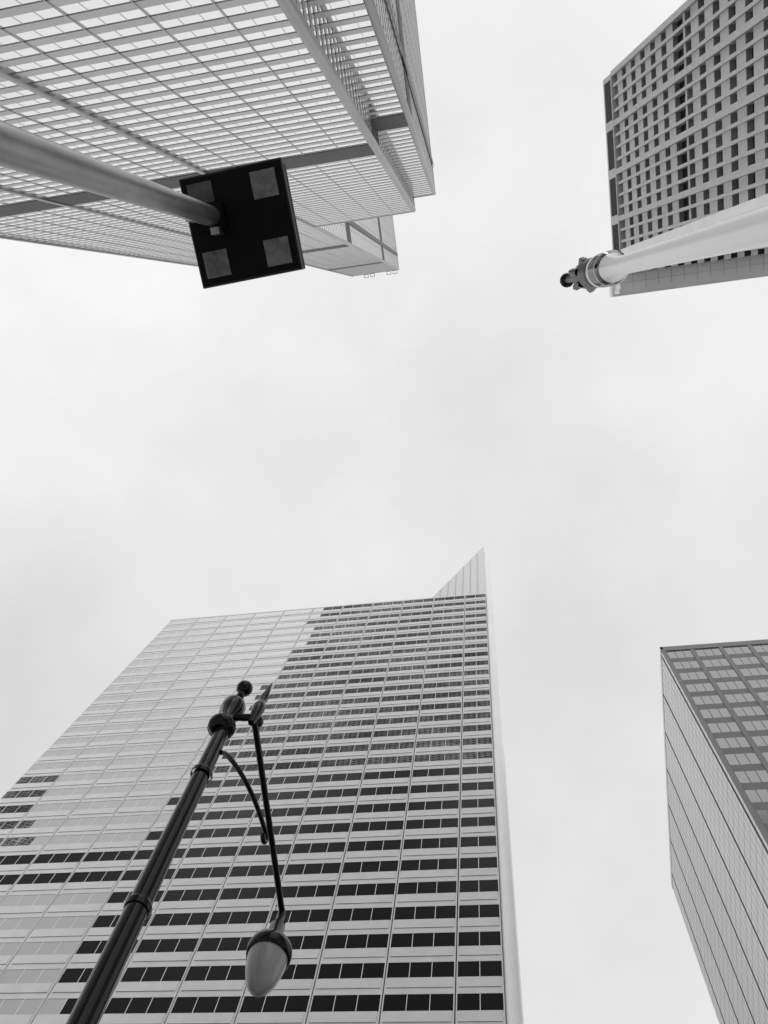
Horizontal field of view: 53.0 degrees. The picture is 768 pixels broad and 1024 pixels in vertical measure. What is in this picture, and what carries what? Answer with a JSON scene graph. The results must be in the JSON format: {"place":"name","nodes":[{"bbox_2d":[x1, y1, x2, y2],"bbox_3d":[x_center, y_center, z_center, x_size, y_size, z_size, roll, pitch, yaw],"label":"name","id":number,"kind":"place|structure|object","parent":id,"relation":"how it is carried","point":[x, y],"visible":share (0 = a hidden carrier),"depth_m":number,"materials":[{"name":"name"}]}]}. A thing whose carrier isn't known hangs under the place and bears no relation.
{"place":"outdoors","nodes":[
{"label":"outdoors","id":0,"kind":"place"},
{"bbox_2d":[0,0,767,1023],"label":"sky","id":1,"kind":"structure","parent":0,"point":[172,447],"materials":[{"name":"white"}]},
{"label":"ground","id":2,"kind":"structure","parent":0,"visible":0},
{"bbox_2d":[0,120,305,288],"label":"street light","id":3,"kind":"object","parent":2,"relation":"on","point":[241,221],"visible":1,"depth_m":4.47,"materials":[{"name":"black metal"}]},
{"bbox_2d":[66,680,292,1023],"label":"street lamp","id":4,"kind":"object","parent":2,"relation":"on","point":[269,954],"visible":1,"depth_m":6.54,"materials":[{"name":"black metal"}]},
{"bbox_2d":[0,0,435,277],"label":"tower","id":5,"kind":"structure","parent":2,"relation":"on","point":[325,100],"depth_m":77.49,"materials":[{"name":"grey glass"}]},
{"bbox_2d":[0,546,523,1023],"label":"tower","id":6,"kind":"structure","parent":2,"relation":"on","point":[382,746],"depth_m":104.47,"materials":[{"name":"grey"}]},
{"bbox_2d":[560,205,767,292],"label":"pole","id":7,"kind":"object","parent":2,"relation":"on","point":[748,230],"visible":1,"depth_m":1.33,"materials":[{"name":"metal"}]},
{"bbox_2d":[609,194,767,296],"bbox_3d":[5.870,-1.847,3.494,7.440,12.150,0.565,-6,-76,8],"label":"building","id":8,"kind":"structure","parent":2,"relation":"on","point":[746,264],"depth_m":9.17,"materials":[{"name":"stone"}]},
{"bbox_2d":[659,639,767,1023],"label":"tower","id":9,"kind":"structure","parent":2,"relation":"on","point":[715,709],"depth_m":93.67,"materials":[{"name":"grey"}]},
{"bbox_3d":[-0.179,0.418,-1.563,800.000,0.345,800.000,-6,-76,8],"label":"pavement","id":10,"kind":"structure","parent":0,"visible":0},
{"bbox_2d":[603,0,767,250],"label":"tower","id":11,"kind":"structure","parent":10,"relation":"on","point":[685,88],"depth_m":98.49,"materials":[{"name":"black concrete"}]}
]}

